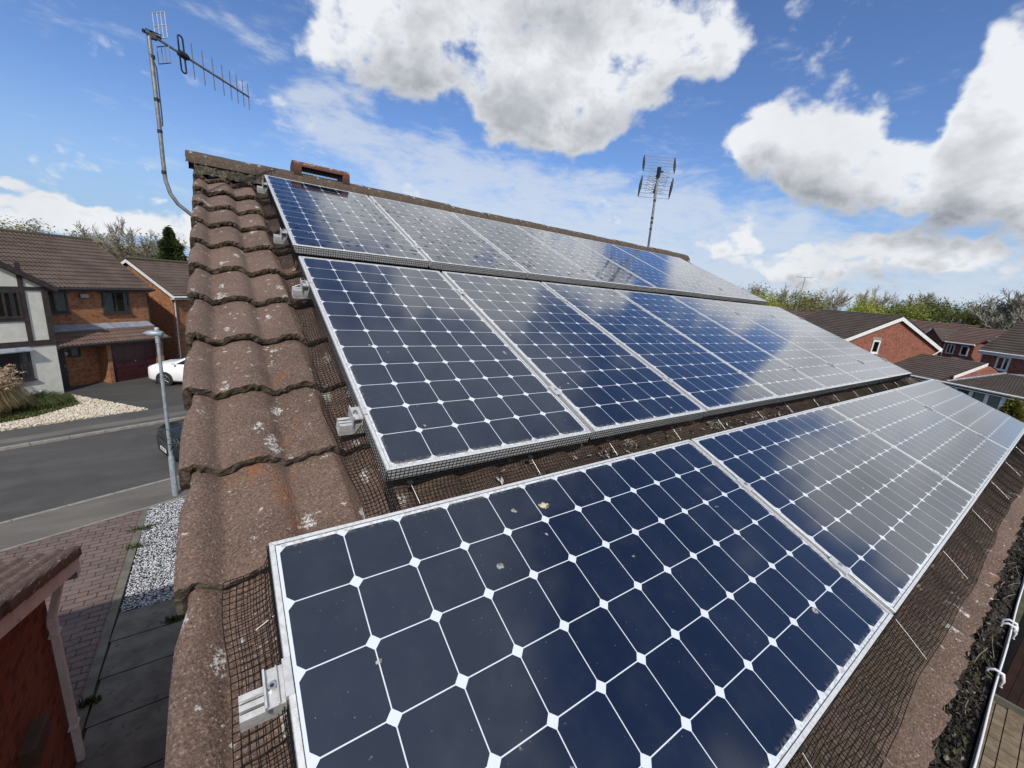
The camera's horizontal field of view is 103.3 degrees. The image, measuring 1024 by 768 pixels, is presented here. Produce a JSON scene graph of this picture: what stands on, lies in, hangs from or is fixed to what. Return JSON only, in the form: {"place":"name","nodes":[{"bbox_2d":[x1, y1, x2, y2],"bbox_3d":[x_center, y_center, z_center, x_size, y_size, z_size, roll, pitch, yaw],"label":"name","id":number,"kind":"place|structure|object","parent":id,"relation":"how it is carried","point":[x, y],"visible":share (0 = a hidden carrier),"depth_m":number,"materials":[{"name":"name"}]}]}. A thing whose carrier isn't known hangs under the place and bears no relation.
{"place":"outdoors","nodes":[
{"label":"outdoors","id":0,"kind":"place"},
{"bbox_2d":[0,510,141,709],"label":"brick drive","id":1,"kind":"structure","parent":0,"point":[95,541],"depth_m":8.73,"materials":[{"name":"brick"}]},
{"bbox_2d":[67,511,139,704],"bbox_3d":[-8.083,4.135,8.030,0.301,0.020,6.444,-4,16,-35],"label":"drive soldier course","id":2,"kind":"object","parent":1,"relation":"on","point":[81,655],"visible":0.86,"depth_m":7.63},
{"bbox_2d":[0,398,148,430],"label":"gravel garden","id":3,"kind":"object","parent":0,"point":[24,426],"visible":0.22,"depth_m":15.75,"materials":[{"name":"gravel"}]},
{"bbox_2d":[0,364,42,415],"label":"ornamental grass","id":4,"kind":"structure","parent":3,"relation":"on","point":[9,390],"depth_m":15.51,"materials":[{"name":"plant"}]},
{"bbox_2d":[0,392,78,422],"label":"lawn grass","id":5,"kind":"structure","parent":3,"relation":"on","point":[16,413],"depth_m":16.14,"materials":[{"name":"plant"}]},
{"bbox_2d":[13,389,76,408],"bbox_3d":[-19.507,0.653,16.788,2.358,0.550,2.263,12,15,27],"label":"sedge clump","id":6,"kind":"object","parent":3,"relation":"on","point":[45,399],"visible":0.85,"depth_m":16.63,"materials":[{"name":"plant"}]},
{"bbox_2d":[0,394,147,428],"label":"cream gravel","id":7,"kind":"structure","parent":3,"relation":"on","point":[64,414],"depth_m":16.60,"materials":[{"name":"gravel"}]},
{"bbox_2d":[0,421,178,521],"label":"road","id":8,"kind":"structure","parent":0,"point":[41,477],"depth_m":12.48,"materials":[{"name":"asphalt"}]},
{"bbox_2d":[156,419,182,460],"bbox_3d":[-10.160,1.476,14.944,2.140,1.685,4.340,14,16,33],"label":"dark car","id":9,"kind":"object","parent":8,"relation":"on","point":[161,435],"visible":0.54,"depth_m":13.29,"materials":[{"name":"grey paint"}]},
{"bbox_2d":[0,405,186,446],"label":"pavement","id":10,"kind":"structure","parent":0,"point":[21,432],"depth_m":15.41,"materials":[{"name":"concrete"}]},
{"bbox_2d":[0,410,188,443],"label":"verge strip","id":11,"kind":"object","parent":10,"relation":"on","point":[16,439],"depth_m":15.15,"materials":[{"name":"concrete"}]},
{"bbox_2d":[0,477,188,549],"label":"pavement","id":12,"kind":"structure","parent":0,"point":[28,529],"depth_m":10.33,"materials":[{"name":"concrete"}]},
{"bbox_2d":[143,327,178,495],"bbox_3d":[-9.432,0.850,10.936,0.420,4.765,0.165,1,14,-16],"label":"street lamp","id":13,"kind":"object","parent":12,"relation":"on","point":[156,334],"visible":1,"depth_m":10.90,"materials":[{"name":"metal"}]},
{"bbox_2d":[62,377,182,408],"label":"tarmac drive","id":14,"kind":"structure","parent":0,"point":[145,392],"depth_m":19.36,"materials":[{"name":"asphalt"}]},
{"bbox_2d":[0,228,171,399],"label":"timbered house","id":15,"kind":"structure","parent":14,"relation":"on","point":[74,311],"depth_m":19.71,"materials":[{"name":"orange brick"}]},
{"bbox_2d":[0,290,23,318],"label":"window","id":16,"kind":"structure","parent":15,"relation":"in","point":[10,301],"depth_m":16.52,"materials":[{"name":"black"}]},
{"bbox_2d":[0,352,36,381],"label":"window","id":17,"kind":"structure","parent":15,"relation":"in","point":[23,361],"depth_m":17.04,"materials":[{"name":"black"}]},
{"bbox_2d":[48,291,71,313],"bbox_3d":[-21.294,-3.815,18.897,0.108,1.100,1.020,9,14,14],"label":"window","id":18,"kind":"structure","parent":15,"relation":"in","point":[58,300],"depth_m":19.04,"materials":[{"name":"black"}]},
{"bbox_2d":[57,349,69,387],"bbox_3d":[-21.222,-0.762,18.919,0.110,2.050,0.680,9,14,14],"label":"front door","id":19,"kind":"structure","parent":15,"relation":"in","point":[61,355],"depth_m":19.13,"materials":[{"name":"wood"}]},
{"bbox_2d":[68,348,81,357],"bbox_3d":[-21.004,-1.569,19.463,0.051,0.580,0.450,9,14,14],"label":"window","id":20,"kind":"structure","parent":15,"relation":"in","point":[75,352],"depth_m":19.47,"materials":[{"name":"black"}]},
{"bbox_2d":[101,291,132,314],"bbox_3d":[-20.660,-4.241,21.172,0.109,1.180,1.270,9,14,14],"label":"window","id":21,"kind":"structure","parent":15,"relation":"in","point":[113,302],"depth_m":21.16,"materials":[{"name":"black"}]},
{"bbox_2d":[110,341,156,381],"bbox_3d":[-19.940,-1.272,21.427,0.100,2.100,2.050,9,14,14],"label":"garage door","id":22,"kind":"structure","parent":15,"relation":"in","point":[131,361],"depth_m":21.33,"materials":[{"name":"red metal"}]},
{"bbox_2d":[120,256,188,358],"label":"brick house","id":23,"kind":"structure","parent":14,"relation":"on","point":[167,280],"depth_m":25.90,"materials":[{"name":"brick"}]},
{"bbox_2d":[148,358,184,385],"bbox_3d":[-16.716,-0.844,21.850,4.290,1.665,2.140,3,14,-11],"label":"white car","id":24,"kind":"object","parent":14,"relation":"on","point":[173,370],"visible":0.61,"depth_m":20.85,"materials":[{"name":"white paint"}]},
{"bbox_2d":[75,599,185,767],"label":"side path","id":25,"kind":"structure","parent":0,"point":[126,725],"depth_m":6.23,"materials":[{"name":"concrete"}]},
{"bbox_2d":[159,614,184,624],"bbox_3d":[-6.291,4.358,7.564,0.466,0.107,0.212,-4,17,-35],"label":"weeds clump","id":26,"kind":"object","parent":25,"relation":"on","point":[176,617],"visible":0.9,"depth_m":7.54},
{"bbox_2d":[121,497,185,612],"bbox_3d":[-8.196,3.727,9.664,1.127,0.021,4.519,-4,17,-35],"label":"black white gravel","id":27,"kind":"structure","parent":0,"point":[147,552],"depth_m":8.98,"materials":[{"name":"gravel"}]},
{"bbox_2d":[125,521,156,532],"bbox_3d":[-9.107,3.527,9.930,0.600,0.108,0.381,-4,17,-35],"label":"weeds clump","id":28,"kind":"object","parent":27,"relation":"on","point":[144,527],"visible":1,"depth_m":9.97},
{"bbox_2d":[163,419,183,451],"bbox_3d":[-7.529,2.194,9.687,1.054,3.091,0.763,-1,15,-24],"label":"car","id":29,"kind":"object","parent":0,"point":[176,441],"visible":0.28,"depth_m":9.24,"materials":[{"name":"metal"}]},
{"bbox_2d":[0,0,1023,311],"label":"sky","id":30,"kind":"structure","parent":0,"point":[855,146],"materials":[{"name":"blue"}]},
{"bbox_2d":[20,359,1023,767],"bbox_3d":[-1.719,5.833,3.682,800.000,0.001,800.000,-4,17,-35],"label":"ground","id":31,"kind":"structure","parent":0,"point":[1020,611],"depth_m":9.34,"materials":[{"name":"soil"}]},
{"bbox_2d":[0,215,64,233],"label":"leafy tree","id":32,"kind":"object","parent":31,"relation":"on","point":[34,227],"visible":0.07,"depth_m":37.08,"materials":[{"name":"green plant"}]},
{"bbox_2d":[0,545,85,767],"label":"neighbour garage","id":33,"kind":"structure","parent":31,"relation":"on","point":[39,723],"depth_m":4.43,"materials":[{"name":"red brick"}]},
{"bbox_2d":[67,221,109,251],"bbox_3d":[-37.950,-9.920,36.083,6.616,8.813,7.645,14,16,33],"label":"bare tree","id":34,"kind":"object","parent":31,"relation":"on","point":[79,227],"visible":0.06,"depth_m":35.46,"materials":[{"name":"brown plant"}]},
{"bbox_2d":[0,476,178,523],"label":"kerb","id":35,"kind":"structure","parent":31,"relation":"on","point":[83,501],"depth_m":10.81,"materials":[{"name":"concrete"}]},
{"bbox_2d":[0,416,185,450],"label":"kerb","id":36,"kind":"structure","parent":31,"relation":"on","point":[80,435],"depth_m":14.64,"materials":[{"name":"concrete"}]},
{"bbox_2d":[0,495,186,551],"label":"edging","id":37,"kind":"object","parent":31,"relation":"on","point":[91,523],"depth_m":9.95,"materials":[{"name":"concrete"}]},
{"bbox_2d":[84,233,140,253],"bbox_3d":[-37.178,-10.047,38.501,8.682,8.087,7.920,-7,18,-42],"label":"budding tree","id":38,"kind":"object","parent":31,"relation":"on","point":[114,247],"visible":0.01,"depth_m":36.83,"materials":[{"name":"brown plant"}]},
{"bbox_2d":[77,507,148,734],"bbox_3d":[-7.598,4.291,7.767,0.130,0.106,7.861,-4,16,-35],"label":"drive edging","id":39,"kind":"object","parent":31,"relation":"on","point":[90,687],"visible":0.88,"depth_m":7.25,"materials":[{"name":"concrete"}]},
{"bbox_2d":[75,692,102,707],"bbox_3d":[-6.318,4.721,6.039,0.316,0.108,0.197,-4,17,-35],"label":"weeds clump","id":40,"kind":"object","parent":39,"relation":"on","point":[89,700],"visible":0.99,"depth_m":6.05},
{"bbox_2d":[121,541,148,550],"bbox_3d":[-8.660,3.717,9.316,0.459,0.107,0.256,4,14,-5],"label":"weeds clump","id":41,"kind":"object","parent":39,"relation":"on","point":[137,544],"visible":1,"depth_m":9.34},
{"bbox_2d":[75,215,159,260],"bbox_3d":[-32.831,-9.835,36.235,7.681,9.530,4.882,6,13,3],"label":"bare tree","id":42,"kind":"object","parent":31,"relation":"on","point":[127,241],"visible":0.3,"depth_m":34.79,"materials":[{"name":"plant"}]},
{"bbox_2d":[98,230,189,261],"bbox_3d":[-32.377,-9.423,36.510,6.073,8.680,6.138,2,14,-12],"label":"budding tree","id":43,"kind":"object","parent":31,"relation":"on","point":[123,250],"visible":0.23,"depth_m":34.76,"materials":[{"name":"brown plant"}]},
{"bbox_2d":[152,225,187,260],"bbox_3d":[-27.650,-8.393,33.486,6.196,8.890,6.427,-4,17,-35],"label":"conifer tree","id":44,"kind":"object","parent":31,"relation":"on","point":[169,245],"visible":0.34,"depth_m":32.26,"materials":[{"name":"green plant"}]},
{"bbox_2d":[165,150,1023,767],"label":"solar house","id":45,"kind":"structure","parent":31,"relation":"on","point":[261,466],"depth_m":1.27,"materials":[{"name":"tile"}]},
{"bbox_2d":[142,11,249,215],"bbox_3d":[-1.971,-1.622,2.671,0.154,1.145,0.668,10,14,18],"label":"television aerial","id":46,"kind":"object","parent":45,"relation":"attached to","point":[151,35],"visible":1,"depth_m":2.42,"materials":[{"name":"grey metal"}]},
{"bbox_2d":[257,180,691,263],"bbox_3d":[0.455,-1.684,4.737,5.833,0.094,0.060,-4,38,-35],"label":"mounting rail","id":47,"kind":"object","parent":45,"relation":"attached to","point":[261,189],"visible":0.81,"depth_m":3.09,"materials":[{"name":"metal"}]},
{"bbox_2d":[252,176,766,304],"bbox_3d":[0.721,-1.313,4.327,5.794,0.106,1.673,-4,38,-35],"label":"bird-proofing mesh","id":48,"kind":"object","parent":45,"relation":"on","point":[272,203],"visible":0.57,"depth_m":2.75,"materials":[{"name":"metal"}]},
{"bbox_2d":[273,227,752,293],"bbox_3d":[0.991,-1.058,4.039,5.833,0.094,0.060,-4,38,-35],"label":"mounting rail","id":49,"kind":"object","parent":45,"relation":"attached to","point":[279,239],"visible":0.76,"depth_m":2.39,"materials":[{"name":"metal"}]},
{"bbox_2d":[264,175,428,267],"bbox_3d":[-1.266,-1.223,2.967,0.798,0.046,1.559,-4,38,-35],"label":"solar module","id":50,"kind":"object","parent":49,"relation":"on","point":[325,219],"visible":0.98,"depth_m":2.77,"materials":[{"name":"glass"}]},
{"bbox_2d":[369,196,526,277],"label":"solar module","id":51,"kind":"object","parent":49,"relation":"attached to","point":[442,237],"visible":0.93,"depth_m":3.27,"materials":[{"name":"blue glass"}]},
{"bbox_2d":[450,212,599,285],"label":"solar module","id":52,"kind":"object","parent":49,"relation":"attached to","point":[528,253],"visible":0.94,"depth_m":3.75,"materials":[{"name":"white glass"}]},
{"bbox_2d":[515,225,655,291],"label":"solar module","id":53,"kind":"object","parent":49,"relation":"on","point":[597,266],"visible":0.95,"depth_m":4.23,"materials":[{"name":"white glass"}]},
{"bbox_2d":[569,236,700,296],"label":"solar module","id":54,"kind":"object","parent":49,"relation":"attached to","point":[659,280],"visible":0.92,"depth_m":4.70,"materials":[{"name":"blue glass"}]},
{"bbox_2d":[612,244,736,300],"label":"solar module","id":55,"kind":"object","parent":49,"relation":"attached to","point":[702,287],"visible":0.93,"depth_m":5.20,"materials":[{"name":"blue glass"}]},
{"bbox_2d":[650,252,767,303],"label":"solar module","id":56,"kind":"object","parent":49,"relation":"attached to","point":[724,285],"visible":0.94,"depth_m":5.66,"materials":[{"name":"blue glass"}]},
{"bbox_2d":[292,277,802,318],"bbox_3d":[1.355,-0.634,3.569,5.833,0.094,0.060,-4,38,-35],"label":"mounting rail","id":57,"kind":"object","parent":45,"relation":"attached to","point":[301,292],"visible":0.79,"depth_m":1.92,"materials":[{"name":"metal"}]},
{"bbox_2d":[280,258,911,518],"bbox_3d":[1.589,-0.302,3.202,5.794,0.106,1.712,-4,38,-35],"label":"wire mesh","id":58,"kind":"object","parent":45,"relation":"on","point":[798,407],"visible":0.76,"depth_m":1.57,"materials":[{"name":"metal"}]},
{"bbox_2d":[238,392,965,732],"bbox_3d":[2.181,0.328,2.498,6.423,0.094,0.060,-4,38,-35],"label":"mounting rail","id":59,"kind":"object","parent":45,"relation":"on","point":[267,700],"visible":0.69,"depth_m":0.67,"materials":[{"name":"metal"}]},
{"bbox_2d":[827,389,1010,497],"bbox_3d":[2.898,0.341,2.862,1.559,0.047,0.798,-4,38,-35],"label":"solar module","id":60,"kind":"object","parent":59,"relation":"on","point":[964,458],"visible":0.92,"depth_m":2.74,"materials":[{"name":"blue glass"}]},
{"bbox_2d":[894,379,1023,450],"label":"solar module","id":61,"kind":"object","parent":59,"relation":"on","point":[1002,429],"visible":0.92,"depth_m":3.66,"materials":[{"name":"blue glass"}]},
{"bbox_2d":[336,358,887,435],"bbox_3d":[1.842,-0.066,2.936,5.833,0.094,0.060,-4,38,-35],"label":"mounting rail","id":62,"kind":"object","parent":45,"relation":"attached to","point":[351,423],"visible":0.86,"depth_m":1.29,"materials":[{"name":"metal"}]},
{"bbox_2d":[298,256,591,480],"bbox_3d":[-0.409,-0.222,1.856,0.798,0.046,1.559,-4,38,-35],"label":"solar module","id":63,"kind":"object","parent":62,"relation":"on","point":[436,367],"visible":0.98,"depth_m":1.61,"materials":[{"name":"blue glass"}]},
{"bbox_2d":[441,271,705,438],"bbox_3d":[0.260,-0.274,2.323,0.798,0.046,1.559,-4,38,-35],"label":"solar module","id":64,"kind":"object","parent":62,"relation":"on","point":[598,378],"visible":0.94,"depth_m":2.12,"materials":[{"name":"blue glass"}]},
{"bbox_2d":[541,282,778,416],"bbox_3d":[0.928,-0.326,2.791,0.798,0.046,1.559,-4,38,-35],"label":"solar module","id":65,"kind":"object","parent":62,"relation":"on","point":[706,380],"visible":0.94,"depth_m":2.62,"materials":[{"name":"blue glass"}]},
{"bbox_2d":[614,290,826,401],"bbox_3d":[1.596,-0.375,3.260,0.798,0.046,1.559,-4,38,-35],"label":"solar module","id":66,"kind":"object","parent":62,"relation":"on","point":[773,375],"visible":0.91,"depth_m":3.12,"materials":[{"name":"blue glass"}]},
{"bbox_2d":[670,295,861,392],"bbox_3d":[2.265,-0.425,3.729,0.798,0.046,1.559,-4,38,-35],"label":"solar module","id":67,"kind":"object","parent":62,"relation":"attached to","point":[827,375],"visible":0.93,"depth_m":3.60,"materials":[{"name":"blue glass"}]},
{"bbox_2d":[714,300,888,385],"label":"solar module","id":68,"kind":"object","parent":62,"relation":"on","point":[853,367],"visible":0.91,"depth_m":4.09,"materials":[{"name":"blue glass"}]},
{"bbox_2d":[751,304,910,376],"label":"solar module","id":69,"kind":"object","parent":62,"relation":"on","point":[887,368],"visible":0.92,"depth_m":4.56,"materials":[{"name":"blue glass"}]},
{"bbox_2d":[222,394,1023,767],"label":"wire mesh","id":70,"kind":"object","parent":45,"relation":"on","point":[922,592],"visible":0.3,"depth_m":1.14,"materials":[{"name":"metal"}]},
{"bbox_2d":[495,408,787,483],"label":"nest litter","id":71,"kind":"object","parent":45,"relation":"on","point":[502,480],"visible":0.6,"depth_m":1.78,"materials":[{"name":"brown plant"}]},
{"bbox_2d":[638,155,675,246],"bbox_3d":[2.553,-2.762,7.629,0.648,2.855,0.262,5,13,-2],"label":"grid aerial","id":72,"kind":"object","parent":45,"relation":"on","point":[657,178],"visible":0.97,"depth_m":7.38,"materials":[{"name":"grey metal"}]},
{"bbox_2d":[829,413,1010,574],"bbox_3d":[2.360,0.536,2.266,6.423,0.094,0.060,-4,38,-35],"label":"mounting rail","id":73,"kind":"object","parent":45,"relation":"attached to","point":[839,565],"visible":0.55,"depth_m":1.35,"materials":[{"name":"metal"}]},
{"bbox_2d":[269,440,892,767],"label":"solar module","id":74,"kind":"object","parent":73,"relation":"on","point":[687,604],"visible":0.98,"depth_m":0.89,"materials":[{"name":"blue glass"}]},
{"bbox_2d":[538,502,549,508],"bbox_3d":[0.094,0.351,1.175,0.036,0.012,0.023,-4,17,-35],"label":"bird dropping","id":75,"kind":"object","parent":74,"relation":"on","point":[544,505],"visible":1,"depth_m":1.17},
{"bbox_2d":[691,405,976,613],"bbox_3d":[1.608,0.437,1.956,1.559,0.046,0.798,-4,38,-35],"label":"solar module","id":76,"kind":"object","parent":73,"relation":"on","point":[880,519],"visible":0.93,"depth_m":1.77,"materials":[{"name":"blue glass"}]},
{"bbox_2d":[928,517,1023,767],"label":"gutter litter","id":77,"kind":"object","parent":45,"relation":"on","point":[953,741],"visible":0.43,"depth_m":1.35,"materials":[{"name":"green plant"}]},
{"bbox_2d":[985,667,1005,687],"bbox_3d":[1.601,0.969,1.343,0.019,0.062,0.046,-4,17,-35],"label":"gutter hook","id":78,"kind":"object","parent":45,"relation":"attached to","point":[1002,682],"visible":1,"depth_m":1.33,"materials":[{"name":"white plastic"}]},
{"bbox_2d":[972,582,1023,767],"bbox_3d":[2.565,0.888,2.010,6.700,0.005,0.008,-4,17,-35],"label":"gutter","id":79,"kind":"object","parent":45,"relation":"on","point":[990,705],"visible":0.97,"depth_m":1.27,"materials":[{"name":"white plastic"}]},
{"bbox_2d":[1000,618,1018,639],"bbox_3d":[1.924,0.945,1.570,0.055,0.062,0.046,-4,17,-35],"label":"gutter hook","id":80,"kind":"object","parent":45,"relation":"attached to","point":[1015,631],"visible":0.99,"depth_m":1.55,"materials":[{"name":"white plastic"}]},
{"bbox_2d":[739,282,771,299],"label":"budding tree","id":81,"kind":"object","parent":31,"relation":"on","point":[755,290],"visible":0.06,"depth_m":62.80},
{"bbox_2d":[751,288,793,308],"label":"leafy tree","id":82,"kind":"object","parent":31,"relation":"on","point":[767,299],"visible":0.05,"depth_m":56.76,"materials":[{"name":"green plant"}]},
{"bbox_2d":[768,283,805,305],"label":"bare tree","id":83,"kind":"object","parent":31,"relation":"on","point":[783,293],"visible":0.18,"depth_m":65.85,"materials":[{"name":"plant"}]},
{"bbox_2d":[784,309,815,316],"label":"hidden house","id":84,"kind":"structure","parent":31,"relation":"on","point":[800,313],"depth_m":45.31,"materials":[{"name":"tile"}]},
{"bbox_2d":[775,287,836,309],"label":"leafy tree","id":85,"kind":"object","parent":31,"relation":"on","point":[804,298],"visible":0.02,"depth_m":56.99,"materials":[{"name":"green plant"}]},
{"bbox_2d":[781,292,836,310],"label":"budding tree","id":86,"kind":"object","parent":31,"relation":"on","point":[807,307],"visible":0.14,"depth_m":53.92,"materials":[{"name":"green plant"}]},
{"bbox_2d":[814,287,853,310],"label":"bare tree","id":87,"kind":"object","parent":31,"relation":"on","point":[840,300],"visible":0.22,"depth_m":66.17,"materials":[{"name":"plant"}]},
{"bbox_2d":[839,294,901,313],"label":"leafy tree","id":88,"kind":"object","parent":31,"relation":"on","point":[862,306],"visible":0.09,"depth_m":54.30,"materials":[{"name":"green plant"}]},
{"bbox_2d":[801,309,943,363],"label":"gable house","id":89,"kind":"structure","parent":31,"relation":"on","point":[890,338],"depth_m":34.40,"materials":[{"name":"red brick"}]},
{"bbox_2d":[870,337,881,353],"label":"window","id":90,"kind":"structure","parent":89,"relation":"in","point":[875,346],"depth_m":33.92,"materials":[{"name":"white"}]},
{"bbox_2d":[853,285,898,313],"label":"bare tree","id":91,"kind":"object","parent":31,"relation":"on","point":[865,296],"visible":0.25,"depth_m":59.98,"materials":[{"name":"plant"}]},
{"bbox_2d":[869,300,931,321],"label":"leafy tree","id":92,"kind":"object","parent":31,"relation":"on","point":[893,309],"visible":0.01,"depth_m":56.23,"materials":[{"name":"green plant"}]},
{"bbox_2d":[873,294,937,321],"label":"leafy tree","id":93,"kind":"object","parent":31,"relation":"on","point":[914,315],"visible":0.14,"depth_m":52.73,"materials":[{"name":"green plant"}]},
{"bbox_2d":[879,294,971,323],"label":"leafy tree","id":94,"kind":"object","parent":31,"relation":"on","point":[940,310],"visible":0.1,"depth_m":54.90,"materials":[{"name":"green plant"}]},
{"bbox_2d":[888,290,964,314],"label":"bare tree","id":95,"kind":"object","parent":31,"relation":"on","point":[928,296],"visible":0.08,"depth_m":60.92,"materials":[{"name":"plant"}]},
{"bbox_2d":[887,298,996,323],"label":"leafy tree","id":96,"kind":"object","parent":31,"relation":"on","point":[946,313],"depth_m":56.46,"materials":[{"name":"green plant"}]},
{"bbox_2d":[909,320,1006,361],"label":"house","id":97,"kind":"structure","parent":31,"relation":"on","point":[960,341],"depth_m":40.85,"materials":[{"name":"red brick"}]},
{"bbox_2d":[945,344,955,353],"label":"window","id":98,"kind":"structure","parent":97,"relation":"in","point":[950,348],"depth_m":40.80,"materials":[{"name":"white"}]},
{"bbox_2d":[959,346,969,355],"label":"window","id":99,"kind":"structure","parent":97,"relation":"in","point":[964,350],"depth_m":39.74,"materials":[{"name":"white"}]},
{"bbox_2d":[894,321,1023,420],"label":"wing house","id":100,"kind":"structure","parent":31,"relation":"on","point":[993,377],"depth_m":31.66,"materials":[{"name":"tile"}]},
{"bbox_2d":[994,356,1011,371],"bbox_3d":[40.864,-1.677,33.786,0.108,1.200,0.940,3,14,-11],"label":"window","id":101,"kind":"structure","parent":100,"relation":"in","point":[1002,363],"depth_m":33.78,"materials":[{"name":"white"}]},
{"bbox_2d":[946,297,1011,329],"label":"leafy tree","id":102,"kind":"object","parent":31,"relation":"on","point":[967,320],"visible":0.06,"depth_m":52.76,"materials":[{"name":"green plant"}]},
{"bbox_2d":[947,293,1015,324],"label":"leafy tree","id":103,"kind":"object","parent":31,"relation":"on","point":[968,303],"visible":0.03,"depth_m":56.15,"materials":[{"name":"green plant"}]},
{"bbox_2d":[946,287,1023,329],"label":"bare tree","id":104,"kind":"object","parent":31,"relation":"on","point":[994,321],"visible":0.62,"depth_m":50.38,"materials":[{"name":"plant"}]},
{"bbox_2d":[980,335,998,344],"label":"array house","id":105,"kind":"structure","parent":31,"relation":"on","point":[985,342],"depth_m":45.85,"materials":[{"name":"tile"}]},
{"bbox_2d":[993,613,1023,716],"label":"timber shed","id":106,"kind":"structure","parent":31,"relation":"on","point":[1009,695],"depth_m":7.30,"materials":[{"name":"brown"}]},
{"bbox_2d":[998,397,1023,422],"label":"garden conifer","id":107,"kind":"object","parent":31,"relation":"on","point":[1013,407],"visible":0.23,"depth_m":18.81,"materials":[{"name":"green plant"}]},
{"bbox_2d":[998,291,1023,328],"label":"bare tree","id":108,"kind":"object","parent":31,"relation":"on","point":[1022,306],"visible":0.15,"depth_m":49.38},
{"bbox_2d":[976,700,1023,767],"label":"patio","id":109,"kind":"structure","parent":0,"point":[1000,740],"depth_m":6.76,"materials":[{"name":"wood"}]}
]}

